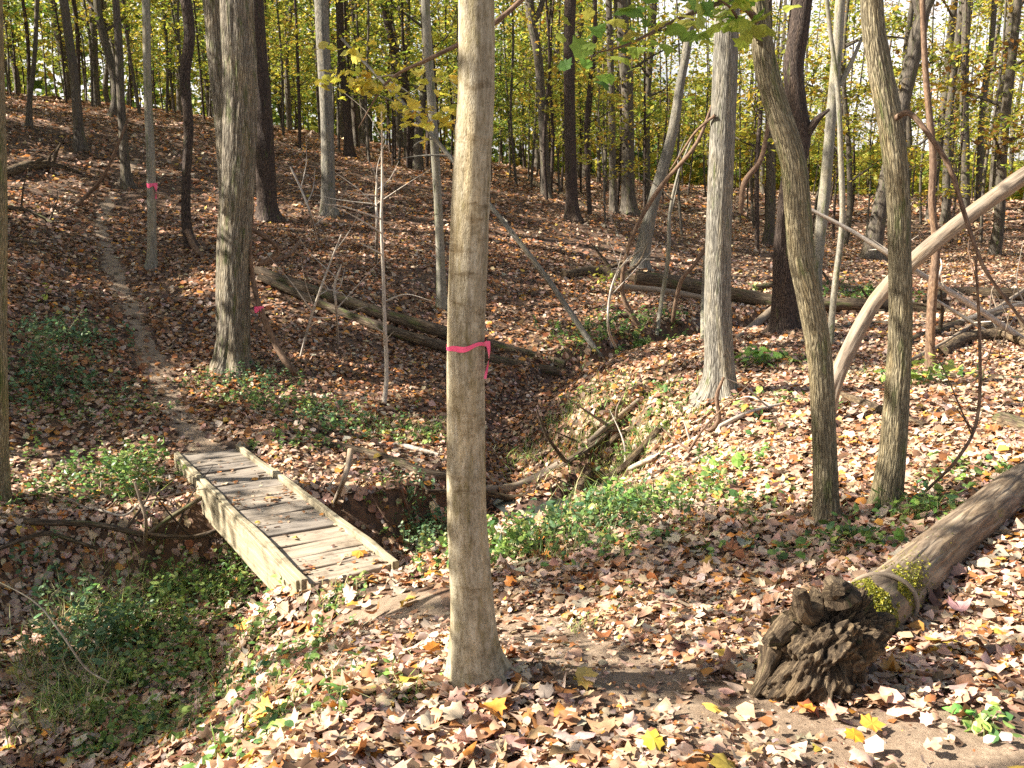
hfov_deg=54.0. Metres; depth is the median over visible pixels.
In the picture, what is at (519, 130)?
young tree
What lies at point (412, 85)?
slender tree
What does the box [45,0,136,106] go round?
slender tree
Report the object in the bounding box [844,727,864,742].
fallen leaf
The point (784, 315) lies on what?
tree
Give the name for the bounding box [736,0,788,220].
slender tree
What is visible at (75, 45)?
young tree
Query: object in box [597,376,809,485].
dead branch
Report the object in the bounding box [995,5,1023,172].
tree
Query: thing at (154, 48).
young tree
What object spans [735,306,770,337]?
fallen log
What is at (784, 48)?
slender tree
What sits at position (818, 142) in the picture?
slender tree
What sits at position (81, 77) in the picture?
young tree
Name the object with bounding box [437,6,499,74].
tree
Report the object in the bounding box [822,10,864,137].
slender tree
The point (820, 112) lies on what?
slender tree
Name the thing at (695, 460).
dead branch
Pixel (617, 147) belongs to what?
tree
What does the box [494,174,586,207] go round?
fallen log
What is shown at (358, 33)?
slender tree
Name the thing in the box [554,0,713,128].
tree
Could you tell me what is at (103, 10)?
slender tree
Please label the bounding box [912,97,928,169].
young tree
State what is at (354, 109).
slender tree
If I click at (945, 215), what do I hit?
tree
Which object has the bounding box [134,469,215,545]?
gully branch
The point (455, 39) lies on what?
tree
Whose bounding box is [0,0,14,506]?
tree
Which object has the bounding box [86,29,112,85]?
slender tree
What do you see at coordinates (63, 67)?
slender tree
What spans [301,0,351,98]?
slender tree
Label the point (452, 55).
slender tree
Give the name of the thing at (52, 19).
slender tree
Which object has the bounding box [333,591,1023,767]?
path
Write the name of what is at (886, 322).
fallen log
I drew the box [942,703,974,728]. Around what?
leafy plant
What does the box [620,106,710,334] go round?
curling vine
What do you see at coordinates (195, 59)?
tree
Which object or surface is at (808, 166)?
slender tree
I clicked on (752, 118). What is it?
young tree
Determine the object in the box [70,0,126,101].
tree
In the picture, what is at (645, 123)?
slender tree
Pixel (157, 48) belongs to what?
tree
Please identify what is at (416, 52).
tree
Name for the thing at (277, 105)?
tree
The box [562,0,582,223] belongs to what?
tree
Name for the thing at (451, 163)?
slender tree
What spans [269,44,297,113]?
young tree
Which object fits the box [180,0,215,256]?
tree
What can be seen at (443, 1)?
slender tree
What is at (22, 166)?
fallen log
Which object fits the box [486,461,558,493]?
creek log
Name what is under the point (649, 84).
tree
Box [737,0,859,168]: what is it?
slender tree
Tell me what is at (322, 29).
tree
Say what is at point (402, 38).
slender tree
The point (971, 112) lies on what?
slender tree
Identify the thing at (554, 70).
slender tree
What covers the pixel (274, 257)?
curling vine
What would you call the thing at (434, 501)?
bank root
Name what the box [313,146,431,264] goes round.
sapling
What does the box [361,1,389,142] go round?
tree
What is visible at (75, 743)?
fallen leaf
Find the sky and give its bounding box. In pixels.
[6,0,1023,160]
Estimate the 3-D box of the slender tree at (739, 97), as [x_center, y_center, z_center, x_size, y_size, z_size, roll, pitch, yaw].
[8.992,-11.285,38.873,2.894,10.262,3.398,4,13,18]
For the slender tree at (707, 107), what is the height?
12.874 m
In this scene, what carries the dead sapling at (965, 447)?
on the ground at (360, 512)
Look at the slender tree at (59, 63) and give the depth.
52.84 m
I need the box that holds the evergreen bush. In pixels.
[7,305,98,377]
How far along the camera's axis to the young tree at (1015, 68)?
26.11 m
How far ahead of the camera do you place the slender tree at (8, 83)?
34.49 m
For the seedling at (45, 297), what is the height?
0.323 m
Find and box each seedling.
[38,283,51,304]
[189,585,204,595]
[579,265,631,291]
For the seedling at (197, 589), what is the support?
on the ground at (360, 512)
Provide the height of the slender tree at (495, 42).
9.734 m
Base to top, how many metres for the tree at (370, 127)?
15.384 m
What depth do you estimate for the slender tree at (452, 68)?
50.63 m
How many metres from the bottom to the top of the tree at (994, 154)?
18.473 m
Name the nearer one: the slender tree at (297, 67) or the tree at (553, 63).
the slender tree at (297, 67)
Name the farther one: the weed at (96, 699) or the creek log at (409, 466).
the creek log at (409, 466)
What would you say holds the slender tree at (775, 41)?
on the ground at (360, 512)
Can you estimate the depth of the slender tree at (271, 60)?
42.73 m
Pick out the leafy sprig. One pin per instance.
(119, 581)
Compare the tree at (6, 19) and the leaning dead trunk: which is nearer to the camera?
the leaning dead trunk
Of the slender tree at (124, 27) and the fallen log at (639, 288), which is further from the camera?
the slender tree at (124, 27)
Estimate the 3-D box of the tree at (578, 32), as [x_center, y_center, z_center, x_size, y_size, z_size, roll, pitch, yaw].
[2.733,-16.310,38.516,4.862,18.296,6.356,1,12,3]
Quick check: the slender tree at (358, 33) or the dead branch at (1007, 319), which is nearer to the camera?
the dead branch at (1007, 319)
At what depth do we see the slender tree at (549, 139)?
35.87 m
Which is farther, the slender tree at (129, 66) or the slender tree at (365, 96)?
the slender tree at (129, 66)
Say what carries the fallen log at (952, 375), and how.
on the ground at (360, 512)
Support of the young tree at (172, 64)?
on the ground at (360, 512)
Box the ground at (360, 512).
[0,96,1023,767]
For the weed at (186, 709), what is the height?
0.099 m
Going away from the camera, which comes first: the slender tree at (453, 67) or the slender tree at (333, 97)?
the slender tree at (333, 97)
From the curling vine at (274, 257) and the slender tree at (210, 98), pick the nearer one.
the curling vine at (274, 257)
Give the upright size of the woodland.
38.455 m
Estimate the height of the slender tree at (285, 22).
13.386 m
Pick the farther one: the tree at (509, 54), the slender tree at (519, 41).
the tree at (509, 54)
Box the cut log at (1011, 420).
[992,412,1023,431]
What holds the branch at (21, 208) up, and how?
on the ground at (360, 512)
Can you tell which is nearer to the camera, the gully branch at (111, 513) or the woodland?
the gully branch at (111, 513)
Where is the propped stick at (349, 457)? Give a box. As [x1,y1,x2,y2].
[333,448,353,503]
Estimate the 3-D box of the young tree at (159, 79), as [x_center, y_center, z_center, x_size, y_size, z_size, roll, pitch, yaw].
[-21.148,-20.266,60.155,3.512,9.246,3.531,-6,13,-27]
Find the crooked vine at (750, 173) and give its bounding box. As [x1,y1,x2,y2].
[738,122,769,212]
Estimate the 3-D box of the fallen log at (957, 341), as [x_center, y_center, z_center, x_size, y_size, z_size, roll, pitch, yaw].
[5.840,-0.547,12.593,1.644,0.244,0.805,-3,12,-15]
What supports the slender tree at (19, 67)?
on the ground at (360, 512)
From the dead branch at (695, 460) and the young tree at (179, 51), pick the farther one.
the young tree at (179, 51)
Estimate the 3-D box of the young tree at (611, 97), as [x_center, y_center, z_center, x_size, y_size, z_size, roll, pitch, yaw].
[2.172,-6.439,26.411,3.363,4.668,3.570,2,12,7]
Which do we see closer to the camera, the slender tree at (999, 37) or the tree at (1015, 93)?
the slender tree at (999, 37)
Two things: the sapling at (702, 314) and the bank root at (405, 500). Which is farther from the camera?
the sapling at (702, 314)
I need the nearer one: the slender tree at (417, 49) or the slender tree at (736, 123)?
the slender tree at (417, 49)
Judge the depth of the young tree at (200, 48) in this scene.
42.98 m
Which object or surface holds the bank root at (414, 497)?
hanging from the ground at (360, 512)
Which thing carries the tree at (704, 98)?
on the ground at (360, 512)
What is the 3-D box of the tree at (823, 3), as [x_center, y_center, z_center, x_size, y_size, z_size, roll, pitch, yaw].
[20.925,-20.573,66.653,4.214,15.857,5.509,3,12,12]
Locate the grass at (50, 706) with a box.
[0,332,954,767]
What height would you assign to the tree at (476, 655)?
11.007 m
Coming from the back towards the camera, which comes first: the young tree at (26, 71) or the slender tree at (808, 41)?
the young tree at (26, 71)
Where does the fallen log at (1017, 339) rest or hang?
on the ground at (360, 512)
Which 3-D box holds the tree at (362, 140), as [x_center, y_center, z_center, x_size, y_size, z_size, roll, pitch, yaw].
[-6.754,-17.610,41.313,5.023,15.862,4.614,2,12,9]
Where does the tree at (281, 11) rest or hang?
on the ground at (360, 512)
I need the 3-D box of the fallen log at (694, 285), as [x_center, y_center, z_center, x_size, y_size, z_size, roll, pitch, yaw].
[4.168,-1.746,18.755,3.772,0.691,0.470,3,12,12]
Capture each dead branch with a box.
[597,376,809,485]
[651,377,754,478]
[669,114,715,170]
[683,445,744,465]
[812,203,1023,336]
[937,289,1015,329]
[958,243,1023,321]
[987,280,1014,353]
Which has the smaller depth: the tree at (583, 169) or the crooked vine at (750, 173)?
the crooked vine at (750, 173)
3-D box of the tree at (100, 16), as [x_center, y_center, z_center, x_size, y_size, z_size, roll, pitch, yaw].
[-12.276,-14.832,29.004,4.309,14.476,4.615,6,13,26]
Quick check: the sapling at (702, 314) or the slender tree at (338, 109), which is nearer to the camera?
the sapling at (702, 314)
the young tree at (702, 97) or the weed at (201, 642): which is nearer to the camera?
the weed at (201, 642)
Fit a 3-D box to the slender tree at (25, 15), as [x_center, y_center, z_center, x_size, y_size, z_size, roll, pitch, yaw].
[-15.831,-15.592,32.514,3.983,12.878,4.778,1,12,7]
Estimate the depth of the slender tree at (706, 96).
52.92 m
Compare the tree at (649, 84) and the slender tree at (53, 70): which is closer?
the tree at (649, 84)
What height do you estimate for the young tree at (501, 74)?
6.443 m
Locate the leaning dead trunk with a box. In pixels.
[833,166,1023,413]
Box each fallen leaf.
[72,733,87,746]
[138,692,160,709]
[352,550,368,557]
[422,641,440,654]
[575,666,597,689]
[641,728,664,750]
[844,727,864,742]
[860,713,886,731]
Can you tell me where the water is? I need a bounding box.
[493,498,563,517]
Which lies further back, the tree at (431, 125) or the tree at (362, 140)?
the tree at (362, 140)
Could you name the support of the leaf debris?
on the footbridge
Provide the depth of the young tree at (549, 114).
52.41 m
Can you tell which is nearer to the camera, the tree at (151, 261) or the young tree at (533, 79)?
the tree at (151, 261)
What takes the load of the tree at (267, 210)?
on the ground at (360, 512)
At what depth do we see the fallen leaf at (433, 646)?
3.88 m
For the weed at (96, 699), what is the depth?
5.79 m
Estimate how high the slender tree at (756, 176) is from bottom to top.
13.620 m
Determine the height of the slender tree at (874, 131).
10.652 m
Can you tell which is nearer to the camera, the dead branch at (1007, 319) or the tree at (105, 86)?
the dead branch at (1007, 319)
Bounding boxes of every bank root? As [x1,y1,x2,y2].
[369,493,404,542]
[399,483,416,533]
[411,485,416,509]
[424,485,446,521]
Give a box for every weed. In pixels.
[15,620,76,671]
[81,690,113,723]
[128,652,177,679]
[180,698,236,730]
[185,629,225,651]
[229,607,270,639]
[271,569,299,583]
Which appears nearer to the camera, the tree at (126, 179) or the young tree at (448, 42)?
the tree at (126, 179)
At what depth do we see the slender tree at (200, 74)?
34.13 m
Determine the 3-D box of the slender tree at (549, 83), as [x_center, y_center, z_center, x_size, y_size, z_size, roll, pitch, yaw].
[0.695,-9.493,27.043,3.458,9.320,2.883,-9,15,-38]
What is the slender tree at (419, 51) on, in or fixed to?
on the ground at (360, 512)
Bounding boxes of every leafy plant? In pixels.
[400,522,438,554]
[580,475,656,507]
[700,451,764,476]
[734,342,783,367]
[872,488,948,519]
[873,351,972,384]
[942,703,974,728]
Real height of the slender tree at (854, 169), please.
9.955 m
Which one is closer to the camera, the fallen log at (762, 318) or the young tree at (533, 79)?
the fallen log at (762, 318)
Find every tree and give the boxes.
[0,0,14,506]
[3,0,33,90]
[3,0,53,93]
[3,0,101,105]
[3,1,29,93]
[3,1,45,93]
[3,8,22,90]
[3,18,28,39]
[4,0,19,97]
[4,2,82,96]
[4,18,24,48]
[4,19,25,90]
[5,56,47,94]
[6,22,37,91]
[10,49,61,95]
[12,0,91,103]
[14,3,39,94]
[19,0,90,90]
[20,1,88,48]
[22,0,83,95]
[23,0,158,101]
[24,0,38,128]
[27,0,84,99]
[37,1,64,97]
[39,0,89,71]
[39,2,112,100]
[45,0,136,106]
[46,1,104,77]
[46,44,102,94]
[49,51,102,98]
[56,0,140,45]
[58,0,138,95]
[59,0,90,153]
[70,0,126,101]
[76,0,137,102]
[77,0,153,59]
[80,2,104,77]
[81,0,161,105]
[81,35,110,95]
[83,0,141,113]
[83,5,141,104]
[84,0,161,117]
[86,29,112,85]
[105,0,180,107]
[109,2,161,105]
[111,1,154,106]
[112,0,136,189]
[120,0,164,87]
[120,0,202,112]
[121,0,205,112]
[121,0,205,114]
[124,8,156,100]
[124,21,152,96]
[126,2,181,104]
[130,0,172,107]
[131,13,183,110]
[132,0,181,108]
[134,0,209,82]
[135,0,207,69]
[140,1,182,108]
[140,30,202,100]
[142,0,157,270]
[151,0,203,110]
[151,15,182,109]
[152,9,181,89]
[157,0,206,118]
[162,0,269,74]
[163,0,211,116]
[168,0,205,71]
[169,5,199,90]
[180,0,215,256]
[191,51,213,116]
[192,8,277,74]
[195,21,281,48]
[197,14,211,116]
[200,3,303,53]
[202,0,257,378]
[254,0,286,223]
[264,0,305,91]
[264,3,289,51]
[265,0,330,129]
[265,0,347,135]
[265,0,347,148]
[266,3,295,116]
[267,0,302,63]
[267,0,313,128]
[267,2,303,84]
[268,0,336,110]
[268,0,394,146]
[268,4,331,127]
[268,30,280,98]
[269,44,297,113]
[270,8,292,127]
[270,18,335,129]
[270,40,303,102]
[271,8,311,129]
[272,0,335,132]
[274,1,315,105]
[278,1,314,127]
[279,0,351,137]
[283,0,384,76]
[283,0,397,136]
[284,72,316,130]
[291,40,316,129]
[296,0,359,117]
[297,9,395,152]
[299,48,336,121]
[299,56,336,125]
[300,0,412,143]
[300,11,336,113]
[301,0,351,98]
[303,1,336,135]
[305,0,524,312]
[307,0,395,156]
[309,0,382,146]
[309,0,390,111]
[312,65,379,116]
[314,0,339,217]
[329,0,369,99]
[330,0,418,163]
[331,9,373,131]
[335,0,357,158]
[346,0,438,165]
[347,0,457,170]
[348,0,444,158]
[349,0,454,147]
[350,0,400,141]
[350,0,455,156]
[351,4,389,106]
[352,0,438,165]
[355,0,445,167]
[357,0,456,172]
[360,0,436,152]
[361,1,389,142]
[371,0,412,144]
[371,10,390,116]
[372,63,391,143]
[374,0,448,105]
[380,1,414,168]
[381,0,455,166]
[383,5,457,138]
[394,1,456,169]
[399,4,452,156]
[399,31,450,122]
[409,0,507,107]
[410,0,509,134]
[411,0,506,115]
[412,7,455,114]
[413,3,455,152]
[413,19,452,114]
[432,0,520,118]
[432,3,456,146]
[433,0,457,114]
[434,11,496,117]
[435,0,455,106]
[436,11,524,111]
[437,0,456,142]
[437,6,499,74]
[443,0,515,697]
[491,60,549,181]
[493,0,529,162]
[493,0,552,183]
[493,26,533,163]
[493,66,530,164]
[494,0,531,175]
[494,0,561,178]
[495,0,585,168]
[495,1,528,162]
[495,2,543,164]
[495,5,562,167]
[495,50,543,167]
[496,10,576,132]
[497,0,588,163]
[498,0,597,190]
[499,30,583,187]
[500,0,601,201]
[500,0,605,192]
[503,0,563,187]
[504,0,600,165]
[507,0,598,174]
[508,0,585,132]
[508,56,583,141]
[511,0,563,176]
[519,55,605,191]
[524,0,666,214]
[525,0,552,198]
[528,3,642,109]
[535,46,650,221]
[541,3,617,176]
[544,0,673,184]
[544,1,618,146]
[554,0,605,191]
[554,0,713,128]
[555,0,841,526]
[556,8,601,174]
[557,57,600,176]
[559,2,641,182]
[560,0,601,171]
[560,0,661,190]
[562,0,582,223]
[562,3,602,162]
[575,0,654,196]
[576,4,679,208]
[577,2,680,138]
[582,0,637,191]
[586,0,711,203]
[592,121,618,167]
[593,3,657,177]
[601,0,687,208]
[604,20,666,141]
[606,0,618,213]
[614,0,640,216]
[615,0,674,143]
[615,0,675,137]
[618,0,665,177]
[629,1,694,271]
[634,0,694,169]
[634,0,706,187]
[634,0,706,203]
[634,23,663,182]
[636,51,746,194]
[641,0,713,234]
[659,31,712,186]
[675,0,749,196]
[680,0,857,246]
[682,22,747,187]
[685,16,748,170]
[688,5,742,410]
[694,10,755,142]
[695,0,776,151]
[702,13,753,188]
[703,5,783,222]
[704,15,750,150]
[705,83,781,216]
[706,0,825,249]
[710,10,821,228]
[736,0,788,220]
[736,0,807,213]
[736,0,823,194]
[736,1,783,190]
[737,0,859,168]
[737,1,777,159]
[741,3,818,175]
[745,0,788,123]
[747,0,819,182]
[750,0,931,235]
[759,0,829,336]
[773,0,837,180]
[777,0,828,156]
[786,20,827,144]
[804,54,864,167]
[805,0,913,244]
[805,13,825,143]
[806,3,885,240]
[806,16,855,194]
[807,0,872,188]
[808,0,859,173]
[808,65,829,174]
[811,2,856,133]
[811,24,865,204]
[813,0,867,179]
[813,0,898,215]
[814,0,862,291]
[815,0,886,206]
[821,38,977,210]
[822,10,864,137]
[825,0,845,345]
[832,0,984,181]
[832,74,898,236]
[844,114,877,200]
[852,0,906,186]
[856,30,901,194]
[857,0,948,154]
[859,0,934,260]
[860,0,1023,512]
[860,3,902,153]
[861,1,941,151]
[884,0,928,155]
[889,0,1023,220]
[891,0,993,224]
[898,0,1020,203]
[899,35,945,199]
[901,0,987,151]
[904,0,976,201]
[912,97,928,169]
[917,15,958,160]
[918,0,1023,255]
[919,0,939,368]
[923,4,986,148]
[923,47,976,198]
[932,0,1016,243]
[933,0,991,198]
[933,0,1023,200]
[938,0,962,223]
[940,0,1007,167]
[946,0,1023,242]
[957,43,992,169]
[957,44,983,185]
[960,0,970,211]
[965,8,1023,170]
[969,0,1023,173]
[970,0,1023,158]
[971,0,1023,158]
[971,3,1023,183]
[971,3,1023,198]
[971,52,1023,187]
[975,0,996,222]
[989,2,1012,210]
[991,15,1023,155]
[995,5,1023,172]
[1006,127,1023,199]
[1008,15,1023,159]
[1008,77,1023,166]
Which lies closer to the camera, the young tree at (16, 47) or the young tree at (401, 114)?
the young tree at (401, 114)
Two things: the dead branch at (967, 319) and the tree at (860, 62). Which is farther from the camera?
the tree at (860, 62)
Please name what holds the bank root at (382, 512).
hanging from the ground at (360, 512)
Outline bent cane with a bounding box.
[0,582,108,682]
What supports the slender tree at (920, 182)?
on the ground at (360, 512)
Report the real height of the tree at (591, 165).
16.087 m
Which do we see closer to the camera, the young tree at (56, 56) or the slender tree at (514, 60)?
the slender tree at (514, 60)
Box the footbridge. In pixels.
[174,444,398,597]
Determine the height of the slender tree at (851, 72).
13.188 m
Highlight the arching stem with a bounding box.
[57,119,128,214]
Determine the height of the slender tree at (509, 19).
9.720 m
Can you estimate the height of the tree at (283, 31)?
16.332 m
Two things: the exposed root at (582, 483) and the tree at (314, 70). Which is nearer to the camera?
the exposed root at (582, 483)
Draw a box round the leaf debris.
[197,459,389,579]
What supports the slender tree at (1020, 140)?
on the ground at (360, 512)
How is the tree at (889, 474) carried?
on the ground at (360, 512)
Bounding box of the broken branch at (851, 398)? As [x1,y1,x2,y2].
[840,391,927,427]
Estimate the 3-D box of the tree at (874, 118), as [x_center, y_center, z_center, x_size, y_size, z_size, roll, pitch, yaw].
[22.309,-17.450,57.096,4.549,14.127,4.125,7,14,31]
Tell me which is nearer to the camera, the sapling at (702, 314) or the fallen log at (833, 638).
the fallen log at (833, 638)
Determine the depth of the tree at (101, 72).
73.84 m
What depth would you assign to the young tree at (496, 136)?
32.06 m
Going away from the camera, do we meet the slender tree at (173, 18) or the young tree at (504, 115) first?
the slender tree at (173, 18)
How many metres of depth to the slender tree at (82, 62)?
41.80 m
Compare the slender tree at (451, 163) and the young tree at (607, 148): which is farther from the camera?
the young tree at (607, 148)
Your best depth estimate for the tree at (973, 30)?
44.32 m
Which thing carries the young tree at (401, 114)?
on the ground at (360, 512)
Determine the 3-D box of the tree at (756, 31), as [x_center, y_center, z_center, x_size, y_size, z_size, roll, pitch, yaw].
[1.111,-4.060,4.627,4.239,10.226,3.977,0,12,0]
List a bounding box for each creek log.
[311,441,446,481]
[425,489,532,500]
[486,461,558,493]
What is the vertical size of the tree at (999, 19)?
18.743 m
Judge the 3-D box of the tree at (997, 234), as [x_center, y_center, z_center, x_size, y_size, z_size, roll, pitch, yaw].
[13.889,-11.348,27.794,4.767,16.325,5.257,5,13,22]
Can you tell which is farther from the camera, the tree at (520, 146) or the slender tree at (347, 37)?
the tree at (520, 146)
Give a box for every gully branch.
[0,454,217,539]
[0,531,97,550]
[27,488,138,516]
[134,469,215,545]
[148,496,201,532]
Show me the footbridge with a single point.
(263, 553)
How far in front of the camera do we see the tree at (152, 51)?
65.44 m
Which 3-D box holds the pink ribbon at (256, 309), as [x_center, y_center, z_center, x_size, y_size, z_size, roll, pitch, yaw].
[-3.024,-0.861,11.997,0.114,0.140,0.088,11,16,41]
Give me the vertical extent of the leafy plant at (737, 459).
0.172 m
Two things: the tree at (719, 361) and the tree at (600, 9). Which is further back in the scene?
the tree at (600, 9)
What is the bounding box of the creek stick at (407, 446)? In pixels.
[376,442,439,455]
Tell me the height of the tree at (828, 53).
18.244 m
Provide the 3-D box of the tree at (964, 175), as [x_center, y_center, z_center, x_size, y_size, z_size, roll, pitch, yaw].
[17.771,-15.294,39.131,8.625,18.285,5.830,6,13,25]
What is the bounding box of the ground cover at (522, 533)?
[0,277,1023,767]
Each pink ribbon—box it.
[146,183,156,198]
[254,306,263,312]
[446,338,489,378]
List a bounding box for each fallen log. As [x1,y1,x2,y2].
[7,135,78,175]
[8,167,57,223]
[8,238,59,249]
[254,266,566,368]
[257,274,559,376]
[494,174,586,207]
[560,243,647,281]
[624,284,700,299]
[634,270,840,311]
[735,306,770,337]
[749,270,862,289]
[749,460,1023,705]
[823,298,939,312]
[835,320,958,331]
[859,285,925,315]
[912,263,1023,360]
[913,277,1023,339]
[913,302,1023,344]
[917,373,1023,378]
[922,287,1023,303]
[938,329,1023,355]
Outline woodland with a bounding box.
[5,0,1023,199]
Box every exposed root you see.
[533,400,617,475]
[549,435,662,489]
[558,390,639,442]
[561,424,636,510]
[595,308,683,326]
[600,427,661,482]
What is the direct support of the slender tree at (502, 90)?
on the ground at (360, 512)
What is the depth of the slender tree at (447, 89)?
29.29 m
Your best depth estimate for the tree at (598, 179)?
47.14 m
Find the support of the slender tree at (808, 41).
on the ground at (360, 512)
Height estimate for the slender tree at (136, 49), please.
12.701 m
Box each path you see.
[94,158,226,452]
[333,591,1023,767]
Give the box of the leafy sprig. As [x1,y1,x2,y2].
[110,569,123,641]
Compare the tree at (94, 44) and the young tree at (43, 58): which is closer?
the tree at (94, 44)
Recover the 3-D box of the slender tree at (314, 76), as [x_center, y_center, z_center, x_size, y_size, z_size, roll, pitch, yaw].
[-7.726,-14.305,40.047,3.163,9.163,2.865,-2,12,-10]
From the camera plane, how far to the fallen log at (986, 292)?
18.99 m
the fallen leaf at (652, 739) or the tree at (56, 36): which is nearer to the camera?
the fallen leaf at (652, 739)
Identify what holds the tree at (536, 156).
on the ground at (360, 512)
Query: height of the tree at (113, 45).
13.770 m
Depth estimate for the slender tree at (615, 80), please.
42.09 m
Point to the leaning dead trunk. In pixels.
(943, 235)
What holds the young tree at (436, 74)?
on the ground at (360, 512)
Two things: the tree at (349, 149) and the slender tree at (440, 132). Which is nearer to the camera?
the tree at (349, 149)
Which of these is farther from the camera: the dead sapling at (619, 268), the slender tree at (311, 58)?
the slender tree at (311, 58)
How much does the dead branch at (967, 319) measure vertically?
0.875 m
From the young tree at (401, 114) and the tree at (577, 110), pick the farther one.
the tree at (577, 110)
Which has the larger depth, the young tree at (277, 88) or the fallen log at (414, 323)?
the young tree at (277, 88)
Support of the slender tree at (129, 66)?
on the ground at (360, 512)
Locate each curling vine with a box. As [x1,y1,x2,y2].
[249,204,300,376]
[253,228,301,266]
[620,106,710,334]
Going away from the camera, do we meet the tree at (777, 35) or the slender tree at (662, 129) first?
the slender tree at (662, 129)
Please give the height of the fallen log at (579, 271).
0.859 m
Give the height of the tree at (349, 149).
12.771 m
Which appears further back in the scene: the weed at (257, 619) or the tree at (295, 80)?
the tree at (295, 80)
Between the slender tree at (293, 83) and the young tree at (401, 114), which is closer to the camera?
the young tree at (401, 114)
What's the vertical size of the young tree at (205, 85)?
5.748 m
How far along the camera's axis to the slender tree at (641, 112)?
59.66 m
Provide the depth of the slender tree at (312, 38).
30.20 m
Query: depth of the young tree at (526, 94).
40.22 m
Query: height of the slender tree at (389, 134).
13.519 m
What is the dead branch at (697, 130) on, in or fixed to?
attached to the tree at (719, 361)
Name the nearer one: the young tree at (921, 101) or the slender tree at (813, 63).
the young tree at (921, 101)
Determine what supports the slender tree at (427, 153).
on the ground at (360, 512)
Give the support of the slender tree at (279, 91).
on the ground at (360, 512)
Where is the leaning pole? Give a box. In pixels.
[341,38,602,356]
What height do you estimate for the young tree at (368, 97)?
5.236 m
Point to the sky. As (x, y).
(671, 4)
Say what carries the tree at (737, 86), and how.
on the ground at (360, 512)
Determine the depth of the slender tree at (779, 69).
40.72 m
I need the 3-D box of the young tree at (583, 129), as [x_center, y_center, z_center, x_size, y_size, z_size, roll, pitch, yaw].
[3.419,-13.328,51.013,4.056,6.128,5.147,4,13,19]
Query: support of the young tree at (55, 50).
on the ground at (360, 512)
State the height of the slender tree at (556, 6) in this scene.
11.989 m
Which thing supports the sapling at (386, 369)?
on the ground at (360, 512)
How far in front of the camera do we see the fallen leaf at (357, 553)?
6.41 m
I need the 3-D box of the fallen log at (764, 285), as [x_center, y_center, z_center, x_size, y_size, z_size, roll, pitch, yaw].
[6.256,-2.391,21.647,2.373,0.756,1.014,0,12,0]
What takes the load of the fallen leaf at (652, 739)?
on the path at (905, 746)
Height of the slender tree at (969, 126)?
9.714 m
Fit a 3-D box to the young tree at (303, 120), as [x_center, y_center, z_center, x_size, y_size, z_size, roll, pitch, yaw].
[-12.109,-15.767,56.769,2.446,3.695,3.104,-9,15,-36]
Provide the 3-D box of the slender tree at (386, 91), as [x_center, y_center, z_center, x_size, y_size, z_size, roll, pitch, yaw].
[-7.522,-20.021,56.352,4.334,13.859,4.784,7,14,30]
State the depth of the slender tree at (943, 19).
41.06 m
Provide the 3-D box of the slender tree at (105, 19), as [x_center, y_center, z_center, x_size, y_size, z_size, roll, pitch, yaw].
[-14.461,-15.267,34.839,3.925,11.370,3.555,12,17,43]
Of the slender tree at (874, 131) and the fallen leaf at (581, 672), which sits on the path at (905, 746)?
the fallen leaf at (581, 672)
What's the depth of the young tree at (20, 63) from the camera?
44.26 m
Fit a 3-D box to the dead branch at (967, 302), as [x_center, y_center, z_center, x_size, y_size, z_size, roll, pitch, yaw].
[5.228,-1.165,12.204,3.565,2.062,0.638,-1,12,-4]
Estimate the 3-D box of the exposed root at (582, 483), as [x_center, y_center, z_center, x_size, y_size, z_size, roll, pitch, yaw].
[0.503,0.846,8.733,0.697,0.664,3.218,3,12,16]
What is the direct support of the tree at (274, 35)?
on the ground at (360, 512)
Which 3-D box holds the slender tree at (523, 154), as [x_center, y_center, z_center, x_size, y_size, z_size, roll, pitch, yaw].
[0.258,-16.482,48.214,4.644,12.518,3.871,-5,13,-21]
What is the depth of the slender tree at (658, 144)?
52.45 m
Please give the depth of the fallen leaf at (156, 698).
6.00 m
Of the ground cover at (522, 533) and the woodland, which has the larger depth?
the woodland
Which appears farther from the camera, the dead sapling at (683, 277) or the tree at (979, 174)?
the tree at (979, 174)
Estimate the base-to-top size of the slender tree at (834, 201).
9.535 m
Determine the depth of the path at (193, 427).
12.46 m
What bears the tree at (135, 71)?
on the ground at (360, 512)
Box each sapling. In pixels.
[265,195,366,355]
[290,148,346,245]
[297,234,380,344]
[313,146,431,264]
[317,94,430,403]
[603,201,656,349]
[635,137,692,337]
[671,246,704,324]
[700,256,704,341]
[891,218,1003,534]
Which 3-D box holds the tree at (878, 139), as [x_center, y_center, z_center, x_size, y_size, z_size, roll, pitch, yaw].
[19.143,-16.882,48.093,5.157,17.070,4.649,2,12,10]
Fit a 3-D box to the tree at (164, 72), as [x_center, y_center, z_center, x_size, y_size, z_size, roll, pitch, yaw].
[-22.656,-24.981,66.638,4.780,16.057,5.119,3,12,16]
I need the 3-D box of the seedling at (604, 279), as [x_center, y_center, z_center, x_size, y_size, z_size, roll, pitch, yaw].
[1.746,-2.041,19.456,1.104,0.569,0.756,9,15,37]
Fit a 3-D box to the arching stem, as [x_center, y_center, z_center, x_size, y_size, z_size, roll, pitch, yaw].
[-8.330,-4.310,19.925,1.172,1.890,1.512,0,12,0]
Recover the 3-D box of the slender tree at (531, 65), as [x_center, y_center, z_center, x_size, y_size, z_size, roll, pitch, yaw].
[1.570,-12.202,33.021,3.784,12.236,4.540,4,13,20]
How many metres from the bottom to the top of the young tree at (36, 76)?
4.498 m
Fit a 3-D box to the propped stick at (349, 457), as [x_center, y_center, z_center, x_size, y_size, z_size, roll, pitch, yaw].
[-1.329,0.769,7.940,0.132,0.672,0.947,-3,12,-15]

